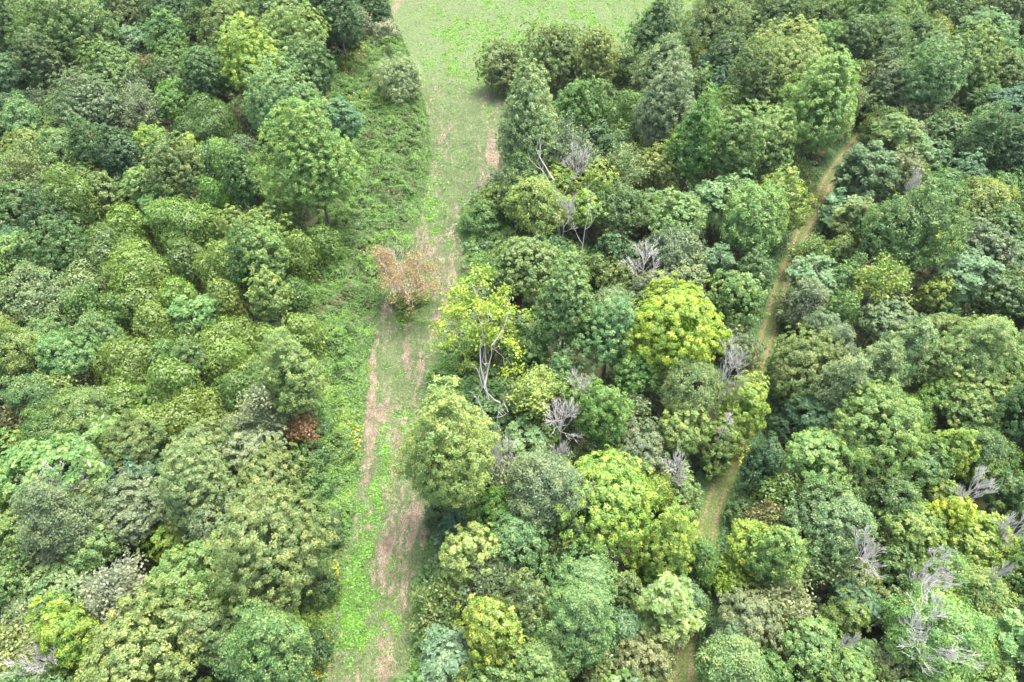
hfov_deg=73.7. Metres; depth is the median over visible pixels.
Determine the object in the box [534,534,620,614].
tall tree
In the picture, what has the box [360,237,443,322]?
withering tree
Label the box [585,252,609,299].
vine covered tree
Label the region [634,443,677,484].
seeding tree
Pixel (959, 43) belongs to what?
broadleaf tree
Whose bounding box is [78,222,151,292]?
vine covered tree
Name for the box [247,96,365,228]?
tall tree
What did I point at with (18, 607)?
fine leaved tree
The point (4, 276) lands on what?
broadleaf tree
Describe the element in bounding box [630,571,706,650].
sumac tree
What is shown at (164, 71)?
fine leaved tree
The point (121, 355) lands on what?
vine covered tree
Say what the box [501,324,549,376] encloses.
broadleaf tree
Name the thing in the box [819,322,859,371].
fine leaved tree
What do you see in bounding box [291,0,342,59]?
tall tree
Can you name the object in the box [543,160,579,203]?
broadleaf tree
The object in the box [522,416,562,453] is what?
broadleaf tree
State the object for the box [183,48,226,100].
fine leaved tree
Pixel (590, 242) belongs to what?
undergrowth
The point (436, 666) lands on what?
sumac tree
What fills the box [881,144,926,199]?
seeding tree
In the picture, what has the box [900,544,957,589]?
dead tree
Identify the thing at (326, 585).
shrub
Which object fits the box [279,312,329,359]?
vine covered tree
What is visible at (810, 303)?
fine leaved tree
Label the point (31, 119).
fine leaved tree
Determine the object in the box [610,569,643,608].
broadleaf tree
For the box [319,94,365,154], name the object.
sumac tree
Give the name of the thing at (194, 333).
vine covered tree
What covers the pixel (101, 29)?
broadleaf tree
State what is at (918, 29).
fine leaved tree
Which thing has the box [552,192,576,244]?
dead tree
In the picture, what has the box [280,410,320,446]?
thin tree
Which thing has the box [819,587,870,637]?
broadleaf tree
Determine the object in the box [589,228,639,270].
broadleaf tree
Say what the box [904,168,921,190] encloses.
dead tree
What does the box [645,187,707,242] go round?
broadleaf tree
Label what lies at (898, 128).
sumac tree
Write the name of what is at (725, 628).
sumac tree
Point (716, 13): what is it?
fine leaved tree
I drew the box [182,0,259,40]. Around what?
tall tree
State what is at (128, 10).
broadleaf tree
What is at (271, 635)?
tall tree
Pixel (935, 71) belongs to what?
broadleaf tree
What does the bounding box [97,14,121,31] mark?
broadleaf tree
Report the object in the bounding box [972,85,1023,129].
sumac tree
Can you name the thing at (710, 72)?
broadleaf tree
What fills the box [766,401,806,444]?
shrub
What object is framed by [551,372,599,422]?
broadleaf tree
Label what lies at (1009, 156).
broadleaf tree
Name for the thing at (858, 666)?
broadleaf tree
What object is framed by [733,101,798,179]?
broadleaf tree
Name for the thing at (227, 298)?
vine covered tree
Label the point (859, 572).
seeding tree
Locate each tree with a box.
[0,0,30,54]
[0,45,12,57]
[0,50,34,94]
[0,92,17,103]
[0,94,26,115]
[0,94,43,152]
[0,119,12,142]
[0,127,44,170]
[0,136,61,196]
[0,148,25,184]
[0,180,58,229]
[0,224,24,236]
[0,229,38,276]
[0,260,73,334]
[0,270,12,288]
[0,290,24,325]
[0,313,17,376]
[0,318,42,381]
[0,367,70,422]
[0,378,19,404]
[0,398,35,444]
[0,423,25,455]
[0,433,110,507]
[0,465,22,506]
[0,499,43,552]
[0,501,6,542]
[0,533,48,578]
[0,562,34,610]
[0,589,48,636]
[0,612,53,680]
[0,643,73,680]
[0,650,79,681]
[1,475,20,510]
[4,0,31,19]
[5,0,122,72]
[8,29,72,91]
[8,473,107,566]
[9,87,34,103]
[10,214,94,284]
[13,2,31,28]
[16,188,84,252]
[17,400,74,453]
[21,85,56,109]
[21,554,93,619]
[21,591,106,671]
[22,310,76,353]
[28,363,91,398]
[31,325,102,387]
[33,125,75,171]
[36,61,124,134]
[37,114,68,131]
[37,461,90,503]
[39,90,73,128]
[40,161,112,238]
[41,383,121,446]
[43,0,91,14]
[44,196,89,239]
[53,280,108,330]
[56,412,127,462]
[56,490,131,575]
[57,256,119,317]
[62,76,83,100]
[62,159,103,212]
[62,478,110,514]
[64,104,106,178]
[68,550,154,630]
[69,13,126,68]
[73,38,140,95]
[73,309,128,363]
[74,575,207,681]
[75,166,122,226]
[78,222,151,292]
[79,122,144,175]
[81,461,169,553]
[86,0,109,16]
[86,334,163,405]
[88,445,160,498]
[94,290,139,345]
[95,401,167,476]
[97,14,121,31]
[97,237,179,324]
[99,0,152,30]
[103,201,161,257]
[104,364,153,406]
[105,379,144,430]
[108,22,156,58]
[109,164,134,209]
[114,282,175,339]
[115,67,167,133]
[118,164,163,204]
[120,398,190,474]
[122,91,148,120]
[124,14,151,36]
[129,52,155,92]
[131,121,175,160]
[131,299,184,353]
[132,129,205,203]
[134,0,202,37]
[134,383,163,420]
[136,521,190,562]
[137,185,179,226]
[138,54,185,90]
[139,5,191,57]
[140,529,240,632]
[141,354,223,435]
[141,475,185,527]
[143,194,216,267]
[143,334,196,388]
[146,36,191,65]
[146,319,180,353]
[148,138,181,178]
[149,130,171,146]
[152,82,196,132]
[153,431,241,536]
[155,76,193,119]
[155,416,245,476]
[156,274,205,327]
[158,385,229,450]
[162,236,215,295]
[164,594,248,668]
[165,292,221,332]
[171,91,246,170]
[171,335,209,389]
[174,132,206,165]
[174,316,217,355]
[175,43,234,115]
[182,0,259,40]
[182,495,238,573]
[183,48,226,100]
[189,203,231,252]
[192,235,259,300]
[194,135,235,191]
[194,175,237,231]
[195,0,265,53]
[198,315,260,385]
[202,336,259,410]
[202,477,339,619]
[204,614,281,681]
[205,276,256,331]
[206,137,249,208]
[208,368,279,430]
[213,4,286,92]
[214,574,261,623]
[215,138,261,208]
[215,204,251,240]
[217,406,265,456]
[217,421,287,478]
[220,218,275,289]
[222,597,314,681]
[229,132,262,155]
[232,200,298,256]
[234,383,295,443]
[234,436,314,508]
[239,219,289,284]
[240,82,281,135]
[240,349,281,391]
[241,46,321,142]
[242,150,271,176]
[243,264,293,325]
[246,159,279,207]
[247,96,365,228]
[248,322,279,357]
[249,0,288,25]
[249,326,328,422]
[255,11,279,62]
[262,0,331,61]
[262,189,308,238]
[264,0,301,14]
[269,498,308,556]
[271,5,299,19]
[273,34,337,98]
[277,274,315,316]
[278,169,310,211]
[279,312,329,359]
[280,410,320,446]
[283,229,329,284]
[288,607,310,629]
[290,477,321,511]
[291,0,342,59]
[305,88,331,131]
[305,223,347,278]
[306,0,368,66]
[317,129,348,180]
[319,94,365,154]
[334,20,362,50]
[354,6,374,38]
[356,0,390,25]
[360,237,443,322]
[390,374,505,508]
[404,569,473,647]
[419,623,480,681]
[428,261,533,381]
[438,509,469,537]
[438,520,501,588]
[444,651,487,681]
[453,594,525,674]
[455,551,527,613]
[460,485,516,539]
[465,364,520,424]
[466,658,514,681]
[469,413,501,452]
[470,310,516,357]
[473,32,527,96]
[481,430,517,478]
[483,452,517,493]
[483,507,554,580]
[485,615,577,681]
[487,269,525,302]
[488,234,572,307]
[489,380,533,421]
[491,567,551,642]
[493,49,560,175]
[496,168,528,223]
[499,172,568,238]
[500,151,541,184]
[500,350,536,379]
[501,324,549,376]
[502,13,594,91]
[502,411,548,459]
[504,448,600,536]
[505,307,548,345]
[505,361,568,422]
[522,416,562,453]
[532,241,593,353]
[532,576,618,673]
[533,171,553,223]
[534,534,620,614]
[538,232,572,280]
[539,109,607,172]
[541,444,661,555]
[542,397,585,453]
[542,509,600,565]
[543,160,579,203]
[543,348,582,391]
[548,439,569,455]
[549,72,618,137]
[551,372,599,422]
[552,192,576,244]
[554,244,598,287]
[555,192,577,229]
[562,141,592,193]
[564,367,601,434]
[565,240,589,264]
[568,187,607,245]
[569,291,640,377]
[570,138,597,168]
[571,25,626,93]
[574,375,633,445]
[575,650,618,681]
[576,157,618,225]
[576,290,597,336]
[578,433,610,469]
[584,119,614,163]
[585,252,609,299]
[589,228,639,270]
[590,176,652,241]
[591,446,629,475]
[592,281,638,312]
[594,129,625,178]
[595,251,640,289]
[602,88,647,150]
[602,119,642,152]
[602,443,642,472]
[604,140,653,191]
[605,625,684,681]
[606,416,666,472]
[607,603,643,661]
[609,348,665,393]
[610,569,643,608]
[611,44,638,86]
[612,141,645,192]
[613,389,656,427]
[617,0,689,71]
[617,496,704,585]
[620,238,667,284]
[620,270,733,374]
[621,240,655,273]
[627,268,675,319]
[629,32,690,93]
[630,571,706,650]
[632,47,695,149]
[632,130,692,190]
[634,187,662,230]
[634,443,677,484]
[641,220,710,276]
[641,468,680,513]
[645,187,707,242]
[648,356,728,420]
[655,251,712,293]
[656,397,717,456]
[656,460,703,525]
[661,447,690,484]
[662,82,725,192]
[663,280,714,326]
[674,0,752,61]
[682,19,714,52]
[685,533,723,588]
[685,578,711,635]
[686,66,709,100]
[687,41,706,71]
[687,168,755,242]
[692,631,776,681]
[694,80,758,133]
[694,410,744,480]
[696,50,727,78]
[696,98,770,181]
[697,61,721,92]
[697,241,736,290]
[703,268,770,334]
[705,18,750,77]
[706,544,768,600]
[709,59,736,99]
[712,412,733,452]
[713,322,770,371]
[713,360,748,425]
[714,33,737,76]
[714,616,748,644]
[716,582,783,651]
[717,337,747,400]
[718,370,770,441]
[719,178,790,271]
[725,32,784,112]
[726,517,774,576]
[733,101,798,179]
[735,12,842,105]
[736,245,780,293]
[737,1,768,40]
[737,495,786,535]
[739,0,753,10]
[739,430,786,490]
[744,515,809,588]
[745,29,765,58]
[745,467,803,522]
[749,17,784,51]
[751,0,770,19]
[753,0,819,37]
[753,103,784,144]
[753,173,787,188]
[755,162,820,233]
[758,569,816,639]
[760,646,793,681]
[763,323,847,413]
[765,102,796,123]
[770,45,864,161]
[772,276,833,334]
[773,496,810,539]
[778,154,823,199]
[778,613,844,681]
[780,383,840,431]
[781,230,836,276]
[782,422,870,494]
[783,476,879,566]
[785,253,840,300]
[786,529,854,587]
[788,467,836,508]
[795,18,849,62]
[796,667,855,681]
[797,105,857,154]
[798,306,842,344]
[799,0,851,24]
[805,352,872,426]
[811,647,891,681]
[815,187,869,238]
[819,289,861,336]
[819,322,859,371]
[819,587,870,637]
[823,232,858,266]
[825,17,841,52]
[827,12,881,68]
[827,251,868,305]
[827,575,881,625]
[829,140,903,204]
[829,194,878,246]
[830,457,881,504]
[831,377,938,481]
[832,556,885,601]
[838,83,871,128]
[838,633,860,650]
[841,635,884,677]
[842,0,919,21]
[842,57,876,91]
[845,249,920,326]
[846,81,866,117]
[846,336,913,397]
[851,524,888,578]
[854,173,974,273]
[855,102,910,150]
[856,77,901,124]
[857,338,886,359]
[858,295,919,345]
[862,9,912,86]
[862,48,922,102]
[864,635,922,681]
[865,465,931,532]
[867,533,935,600]
[868,112,931,176]
[870,575,914,635]
[874,313,941,386]
[876,499,953,557]
[877,579,1001,681]
[880,388,937,448]
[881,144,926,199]
[885,426,956,491]
[887,0,932,17]
[894,10,949,59]
[894,636,968,681]
[895,26,972,108]
[895,88,944,121]
[897,117,936,149]
[897,155,931,197]
[897,574,987,675]
[899,572,967,617]
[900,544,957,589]
[902,42,938,68]
[904,133,958,172]
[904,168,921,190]
[904,338,954,393]
[905,166,970,236]
[907,561,964,591]
[913,544,982,617]
[915,273,959,322]
[916,477,972,506]
[916,495,987,545]
[918,33,950,61]
[920,373,977,421]
[922,111,968,155]
[923,291,962,317]
[923,427,981,475]
[925,0,981,28]
[926,312,984,347]
[927,10,957,42]
[928,229,968,277]
[931,248,1007,304]
[931,312,1023,397]
[933,106,965,122]
[936,200,977,234]
[937,15,1007,110]
[938,366,1020,437]
[940,39,979,89]
[940,509,1022,573]
[945,146,987,200]
[949,466,999,501]
[952,99,1012,167]
[954,106,985,134]
[955,75,1008,113]
[955,174,1021,227]
[956,6,1020,57]
[956,212,1023,273]
[957,457,1006,489]
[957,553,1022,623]
[959,419,1023,477]
[961,0,984,17]
[965,106,998,122]
[965,267,1023,319]
[965,312,1015,352]
[969,0,1023,30]
[969,660,1016,681]
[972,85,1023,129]
[972,197,1023,242]
[972,637,1019,681]
[981,382,1023,445]
[981,468,1023,520]
[981,606,1023,672]
[982,113,1023,181]
[984,561,1013,578]
[985,46,1023,88]
[986,162,1023,195]
[989,339,1023,387]
[990,260,1023,309]
[994,24,1022,61]
[994,551,1023,595]
[995,233,1023,273]
[998,512,1023,546]
[1000,110,1023,173]
[1001,47,1023,88]
[1001,531,1023,582]
[1005,189,1023,219]
[1007,35,1023,52]
[1012,328,1023,347]
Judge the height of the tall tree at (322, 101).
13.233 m
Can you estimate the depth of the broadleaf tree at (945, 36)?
148.10 m
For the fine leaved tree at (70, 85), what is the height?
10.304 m
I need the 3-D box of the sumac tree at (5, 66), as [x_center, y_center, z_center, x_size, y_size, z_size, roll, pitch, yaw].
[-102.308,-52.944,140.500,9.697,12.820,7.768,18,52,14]
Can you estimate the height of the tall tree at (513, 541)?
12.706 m
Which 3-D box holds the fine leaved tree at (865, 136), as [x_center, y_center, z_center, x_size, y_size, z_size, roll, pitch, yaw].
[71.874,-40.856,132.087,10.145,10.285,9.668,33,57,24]
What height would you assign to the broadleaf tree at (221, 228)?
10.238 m
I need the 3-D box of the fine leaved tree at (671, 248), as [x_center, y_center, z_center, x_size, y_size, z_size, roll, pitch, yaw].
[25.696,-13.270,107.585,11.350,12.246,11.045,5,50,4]
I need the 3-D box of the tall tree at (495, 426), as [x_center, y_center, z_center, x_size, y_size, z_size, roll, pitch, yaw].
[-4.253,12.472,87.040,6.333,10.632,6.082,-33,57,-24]
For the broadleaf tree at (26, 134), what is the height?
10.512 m
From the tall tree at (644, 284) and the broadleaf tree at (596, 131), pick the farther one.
the broadleaf tree at (596, 131)
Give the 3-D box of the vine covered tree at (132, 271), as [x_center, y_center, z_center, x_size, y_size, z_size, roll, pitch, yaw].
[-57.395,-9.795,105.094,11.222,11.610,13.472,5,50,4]
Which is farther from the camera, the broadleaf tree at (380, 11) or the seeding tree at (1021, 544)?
the broadleaf tree at (380, 11)
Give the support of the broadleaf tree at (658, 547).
on the forest floor
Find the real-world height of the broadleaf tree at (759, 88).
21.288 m
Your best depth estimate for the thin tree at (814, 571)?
74.40 m
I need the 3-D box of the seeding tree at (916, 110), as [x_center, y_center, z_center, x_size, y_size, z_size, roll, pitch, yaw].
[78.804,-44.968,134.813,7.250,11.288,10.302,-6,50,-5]
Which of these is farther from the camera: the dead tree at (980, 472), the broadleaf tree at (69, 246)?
the broadleaf tree at (69, 246)
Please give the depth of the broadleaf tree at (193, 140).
125.74 m
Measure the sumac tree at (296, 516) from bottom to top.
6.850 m
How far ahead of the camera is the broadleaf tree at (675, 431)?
84.09 m
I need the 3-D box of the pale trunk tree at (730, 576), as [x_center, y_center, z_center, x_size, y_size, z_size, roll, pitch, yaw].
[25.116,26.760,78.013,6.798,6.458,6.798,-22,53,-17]
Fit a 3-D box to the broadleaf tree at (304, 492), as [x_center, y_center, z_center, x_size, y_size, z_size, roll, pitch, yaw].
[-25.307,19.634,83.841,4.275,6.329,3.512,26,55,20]
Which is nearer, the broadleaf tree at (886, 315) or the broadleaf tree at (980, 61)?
the broadleaf tree at (886, 315)
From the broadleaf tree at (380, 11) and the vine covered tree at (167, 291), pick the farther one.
the broadleaf tree at (380, 11)
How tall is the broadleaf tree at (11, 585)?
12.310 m
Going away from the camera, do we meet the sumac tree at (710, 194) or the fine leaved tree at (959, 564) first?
the fine leaved tree at (959, 564)
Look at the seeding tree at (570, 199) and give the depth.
115.86 m
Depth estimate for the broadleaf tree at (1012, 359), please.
92.77 m
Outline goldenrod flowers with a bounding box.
[288,33,750,681]
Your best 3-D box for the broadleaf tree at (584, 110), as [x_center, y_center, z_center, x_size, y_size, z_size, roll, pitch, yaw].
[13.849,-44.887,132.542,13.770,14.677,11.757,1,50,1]
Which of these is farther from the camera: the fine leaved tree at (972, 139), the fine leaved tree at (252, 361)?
the fine leaved tree at (972, 139)
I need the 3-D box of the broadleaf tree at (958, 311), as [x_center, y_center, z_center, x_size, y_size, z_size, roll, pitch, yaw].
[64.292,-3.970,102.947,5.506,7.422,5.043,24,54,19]
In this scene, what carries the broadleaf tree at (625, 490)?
on the forest floor
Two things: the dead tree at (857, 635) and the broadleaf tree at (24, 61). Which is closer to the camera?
the dead tree at (857, 635)
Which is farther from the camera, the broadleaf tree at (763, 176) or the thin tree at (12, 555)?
the broadleaf tree at (763, 176)
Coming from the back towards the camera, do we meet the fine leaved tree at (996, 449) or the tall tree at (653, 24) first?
the tall tree at (653, 24)
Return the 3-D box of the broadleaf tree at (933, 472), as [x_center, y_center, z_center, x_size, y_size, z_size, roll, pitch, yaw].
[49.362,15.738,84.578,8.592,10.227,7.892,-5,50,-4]
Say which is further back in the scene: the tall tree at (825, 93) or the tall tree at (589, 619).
the tall tree at (825, 93)
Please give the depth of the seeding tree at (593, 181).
113.04 m
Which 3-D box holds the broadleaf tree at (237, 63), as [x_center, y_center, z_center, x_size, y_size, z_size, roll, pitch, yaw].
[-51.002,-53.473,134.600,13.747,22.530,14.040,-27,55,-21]
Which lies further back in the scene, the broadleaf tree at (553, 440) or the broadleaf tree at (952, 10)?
the broadleaf tree at (952, 10)
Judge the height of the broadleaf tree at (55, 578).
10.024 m
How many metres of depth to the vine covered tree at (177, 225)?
109.84 m
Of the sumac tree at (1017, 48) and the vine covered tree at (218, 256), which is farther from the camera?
the sumac tree at (1017, 48)
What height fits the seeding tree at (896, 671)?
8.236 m
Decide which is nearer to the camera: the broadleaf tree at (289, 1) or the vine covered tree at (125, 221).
the vine covered tree at (125, 221)
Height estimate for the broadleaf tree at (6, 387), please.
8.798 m
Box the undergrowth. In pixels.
[0,0,1023,681]
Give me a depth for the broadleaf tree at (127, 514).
75.70 m
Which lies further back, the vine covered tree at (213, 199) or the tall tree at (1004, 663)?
the vine covered tree at (213, 199)
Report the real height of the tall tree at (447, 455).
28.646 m
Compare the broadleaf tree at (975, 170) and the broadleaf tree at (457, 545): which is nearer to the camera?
the broadleaf tree at (457, 545)
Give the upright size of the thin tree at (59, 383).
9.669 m
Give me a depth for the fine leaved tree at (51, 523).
70.84 m
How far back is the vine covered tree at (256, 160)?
122.56 m
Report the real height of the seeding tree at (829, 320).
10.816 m
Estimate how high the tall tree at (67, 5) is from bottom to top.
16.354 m
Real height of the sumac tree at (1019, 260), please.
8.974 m
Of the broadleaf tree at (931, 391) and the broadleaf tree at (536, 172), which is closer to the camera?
the broadleaf tree at (931, 391)
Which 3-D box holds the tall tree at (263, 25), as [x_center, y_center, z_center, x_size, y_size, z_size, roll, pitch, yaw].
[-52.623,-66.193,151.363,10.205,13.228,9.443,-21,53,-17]
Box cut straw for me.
[327,0,607,681]
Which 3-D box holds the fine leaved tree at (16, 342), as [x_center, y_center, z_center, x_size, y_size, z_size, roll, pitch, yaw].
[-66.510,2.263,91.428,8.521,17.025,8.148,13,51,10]
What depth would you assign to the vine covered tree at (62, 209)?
113.47 m
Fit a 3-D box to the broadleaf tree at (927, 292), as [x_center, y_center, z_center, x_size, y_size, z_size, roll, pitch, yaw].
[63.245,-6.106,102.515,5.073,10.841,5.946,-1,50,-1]
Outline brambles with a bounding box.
[285,21,515,681]
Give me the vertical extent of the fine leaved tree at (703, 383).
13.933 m
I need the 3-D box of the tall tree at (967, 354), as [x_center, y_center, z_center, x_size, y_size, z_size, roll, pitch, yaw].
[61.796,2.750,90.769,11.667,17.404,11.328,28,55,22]
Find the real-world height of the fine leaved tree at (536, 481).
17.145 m
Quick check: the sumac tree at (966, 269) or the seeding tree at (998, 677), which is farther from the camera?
the sumac tree at (966, 269)
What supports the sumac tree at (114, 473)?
on the forest floor
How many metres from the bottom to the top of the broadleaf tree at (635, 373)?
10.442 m
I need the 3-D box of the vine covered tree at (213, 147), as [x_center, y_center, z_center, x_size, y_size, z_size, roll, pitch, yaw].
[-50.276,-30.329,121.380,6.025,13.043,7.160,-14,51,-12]
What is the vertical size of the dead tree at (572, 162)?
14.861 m
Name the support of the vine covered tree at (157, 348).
on the forest floor
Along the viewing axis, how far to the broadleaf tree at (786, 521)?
78.55 m
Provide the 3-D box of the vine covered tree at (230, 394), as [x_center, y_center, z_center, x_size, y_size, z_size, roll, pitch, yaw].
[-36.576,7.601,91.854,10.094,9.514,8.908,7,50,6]
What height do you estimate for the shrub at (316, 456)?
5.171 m
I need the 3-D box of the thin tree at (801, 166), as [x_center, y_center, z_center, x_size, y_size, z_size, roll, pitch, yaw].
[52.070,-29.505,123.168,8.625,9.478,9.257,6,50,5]
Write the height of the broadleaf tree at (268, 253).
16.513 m
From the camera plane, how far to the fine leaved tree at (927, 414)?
88.25 m
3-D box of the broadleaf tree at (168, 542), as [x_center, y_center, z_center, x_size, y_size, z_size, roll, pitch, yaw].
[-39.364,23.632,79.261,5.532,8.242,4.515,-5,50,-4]
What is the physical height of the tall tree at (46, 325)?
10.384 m
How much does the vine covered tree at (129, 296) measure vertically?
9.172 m
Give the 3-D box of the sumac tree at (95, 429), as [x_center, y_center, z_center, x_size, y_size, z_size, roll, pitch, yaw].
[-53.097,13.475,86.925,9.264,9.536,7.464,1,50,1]
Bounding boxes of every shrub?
[286,436,332,479]
[293,557,342,613]
[295,623,338,676]
[298,470,333,502]
[307,412,339,443]
[309,508,345,551]
[315,426,355,466]
[365,51,423,103]
[372,18,400,42]
[421,502,449,530]
[426,356,452,386]
[455,347,492,377]
[459,199,502,237]
[470,180,505,219]
[551,451,575,467]
[694,620,720,651]
[718,493,760,526]
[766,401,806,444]
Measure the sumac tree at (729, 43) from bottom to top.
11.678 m
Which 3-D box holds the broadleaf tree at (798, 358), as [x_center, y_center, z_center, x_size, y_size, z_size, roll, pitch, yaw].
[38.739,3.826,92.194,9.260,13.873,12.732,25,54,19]
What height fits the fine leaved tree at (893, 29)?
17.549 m
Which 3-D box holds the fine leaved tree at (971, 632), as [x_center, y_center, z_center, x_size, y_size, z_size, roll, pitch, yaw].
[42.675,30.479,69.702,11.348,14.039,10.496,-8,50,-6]
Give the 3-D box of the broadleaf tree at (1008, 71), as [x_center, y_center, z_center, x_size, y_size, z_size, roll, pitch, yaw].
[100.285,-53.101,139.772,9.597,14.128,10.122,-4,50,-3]
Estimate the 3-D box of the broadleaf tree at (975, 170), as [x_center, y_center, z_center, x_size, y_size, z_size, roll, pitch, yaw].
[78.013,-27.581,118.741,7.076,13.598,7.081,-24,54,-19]
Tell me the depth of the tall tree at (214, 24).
142.92 m
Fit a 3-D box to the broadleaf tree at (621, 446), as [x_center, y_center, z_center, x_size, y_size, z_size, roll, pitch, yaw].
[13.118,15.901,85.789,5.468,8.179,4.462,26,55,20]
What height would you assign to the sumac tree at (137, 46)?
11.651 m
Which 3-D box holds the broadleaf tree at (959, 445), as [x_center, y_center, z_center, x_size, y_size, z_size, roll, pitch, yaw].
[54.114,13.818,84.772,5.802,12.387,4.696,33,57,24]
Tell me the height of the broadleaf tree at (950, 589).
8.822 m
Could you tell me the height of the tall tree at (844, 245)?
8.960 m
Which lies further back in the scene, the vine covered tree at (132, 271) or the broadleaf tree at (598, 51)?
the broadleaf tree at (598, 51)
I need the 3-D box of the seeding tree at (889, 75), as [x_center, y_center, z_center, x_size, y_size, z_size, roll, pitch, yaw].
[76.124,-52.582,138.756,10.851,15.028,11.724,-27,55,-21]
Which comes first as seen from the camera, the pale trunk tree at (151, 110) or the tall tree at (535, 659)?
the tall tree at (535, 659)
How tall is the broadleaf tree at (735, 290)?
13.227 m
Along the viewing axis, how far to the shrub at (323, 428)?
91.06 m
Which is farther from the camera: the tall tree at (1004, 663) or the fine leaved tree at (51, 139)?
the fine leaved tree at (51, 139)
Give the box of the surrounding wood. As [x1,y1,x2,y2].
[0,0,1023,681]
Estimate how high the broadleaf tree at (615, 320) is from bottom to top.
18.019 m
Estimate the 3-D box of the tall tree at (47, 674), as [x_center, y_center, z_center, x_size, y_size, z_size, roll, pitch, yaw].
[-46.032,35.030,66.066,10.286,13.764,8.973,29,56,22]
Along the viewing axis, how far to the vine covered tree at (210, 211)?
112.54 m
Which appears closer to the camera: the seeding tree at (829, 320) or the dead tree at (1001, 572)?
the dead tree at (1001, 572)
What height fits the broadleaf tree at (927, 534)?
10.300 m
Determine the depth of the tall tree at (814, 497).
80.94 m
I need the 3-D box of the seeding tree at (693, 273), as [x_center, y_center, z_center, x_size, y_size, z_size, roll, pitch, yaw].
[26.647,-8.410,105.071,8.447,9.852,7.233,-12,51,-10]
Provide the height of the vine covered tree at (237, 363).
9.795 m
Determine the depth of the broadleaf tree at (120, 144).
115.77 m
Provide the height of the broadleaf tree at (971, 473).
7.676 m
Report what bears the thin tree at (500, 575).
on the forest floor
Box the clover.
[325,0,690,681]
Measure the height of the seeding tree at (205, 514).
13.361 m
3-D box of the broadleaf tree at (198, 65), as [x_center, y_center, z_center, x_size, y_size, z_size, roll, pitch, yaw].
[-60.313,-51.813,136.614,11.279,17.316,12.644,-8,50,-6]
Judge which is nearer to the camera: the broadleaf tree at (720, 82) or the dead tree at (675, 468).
the dead tree at (675, 468)
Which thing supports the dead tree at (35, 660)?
on the forest floor
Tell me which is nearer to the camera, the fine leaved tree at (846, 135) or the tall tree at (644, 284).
the tall tree at (644, 284)
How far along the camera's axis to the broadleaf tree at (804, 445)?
80.16 m
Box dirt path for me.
[670,120,864,681]
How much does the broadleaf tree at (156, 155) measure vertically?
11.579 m
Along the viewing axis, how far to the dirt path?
99.75 m
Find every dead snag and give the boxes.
[471,364,508,431]
[479,307,510,415]
[526,132,577,236]
[575,183,601,264]
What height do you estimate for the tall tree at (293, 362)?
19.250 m
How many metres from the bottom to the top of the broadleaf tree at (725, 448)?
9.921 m
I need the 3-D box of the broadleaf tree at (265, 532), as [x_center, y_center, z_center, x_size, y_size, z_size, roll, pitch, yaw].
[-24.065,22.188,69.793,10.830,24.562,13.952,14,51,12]
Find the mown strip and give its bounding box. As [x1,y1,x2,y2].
[320,0,724,681]
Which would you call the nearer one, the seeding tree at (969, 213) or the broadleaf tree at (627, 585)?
the broadleaf tree at (627, 585)
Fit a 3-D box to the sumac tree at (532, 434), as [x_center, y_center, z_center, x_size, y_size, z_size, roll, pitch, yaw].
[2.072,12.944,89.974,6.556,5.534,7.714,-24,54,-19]
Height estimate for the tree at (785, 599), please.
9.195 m
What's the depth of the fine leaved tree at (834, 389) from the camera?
84.95 m
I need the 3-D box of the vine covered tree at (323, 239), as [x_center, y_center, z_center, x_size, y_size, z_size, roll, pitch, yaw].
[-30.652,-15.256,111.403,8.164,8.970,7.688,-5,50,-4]
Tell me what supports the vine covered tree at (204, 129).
on the forest floor
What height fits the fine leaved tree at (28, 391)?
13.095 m
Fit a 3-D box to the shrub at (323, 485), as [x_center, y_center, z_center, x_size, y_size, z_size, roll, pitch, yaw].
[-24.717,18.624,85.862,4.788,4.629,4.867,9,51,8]
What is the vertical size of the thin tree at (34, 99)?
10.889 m
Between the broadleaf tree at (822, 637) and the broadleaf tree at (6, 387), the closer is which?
the broadleaf tree at (822, 637)
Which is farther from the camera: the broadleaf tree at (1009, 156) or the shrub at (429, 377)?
the broadleaf tree at (1009, 156)
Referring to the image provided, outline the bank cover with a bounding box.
[655,116,871,681]
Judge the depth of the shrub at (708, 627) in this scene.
74.88 m
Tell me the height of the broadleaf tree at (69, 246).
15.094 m
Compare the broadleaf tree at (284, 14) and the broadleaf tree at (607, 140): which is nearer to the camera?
the broadleaf tree at (607, 140)
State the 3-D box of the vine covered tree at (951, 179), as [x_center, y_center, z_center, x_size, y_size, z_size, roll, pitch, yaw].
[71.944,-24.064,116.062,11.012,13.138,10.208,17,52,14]
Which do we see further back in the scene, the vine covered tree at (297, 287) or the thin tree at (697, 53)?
the thin tree at (697, 53)
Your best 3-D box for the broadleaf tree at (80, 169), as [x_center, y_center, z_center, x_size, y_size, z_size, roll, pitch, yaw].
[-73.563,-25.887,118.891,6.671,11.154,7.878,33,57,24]
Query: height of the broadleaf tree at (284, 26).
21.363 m
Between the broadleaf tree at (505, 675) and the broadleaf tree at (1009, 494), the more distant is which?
the broadleaf tree at (1009, 494)
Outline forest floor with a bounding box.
[0,0,1023,681]
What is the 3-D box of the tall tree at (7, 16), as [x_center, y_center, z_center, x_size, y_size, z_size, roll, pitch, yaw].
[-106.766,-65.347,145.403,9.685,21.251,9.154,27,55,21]
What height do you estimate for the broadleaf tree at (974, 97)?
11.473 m
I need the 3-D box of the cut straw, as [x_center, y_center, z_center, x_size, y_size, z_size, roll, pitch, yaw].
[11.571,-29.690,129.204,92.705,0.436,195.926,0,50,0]
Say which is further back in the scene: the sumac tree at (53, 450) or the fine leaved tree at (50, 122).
the fine leaved tree at (50, 122)
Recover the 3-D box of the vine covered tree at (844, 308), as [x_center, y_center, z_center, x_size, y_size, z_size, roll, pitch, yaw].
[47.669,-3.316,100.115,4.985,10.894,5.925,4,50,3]
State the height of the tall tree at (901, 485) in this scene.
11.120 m

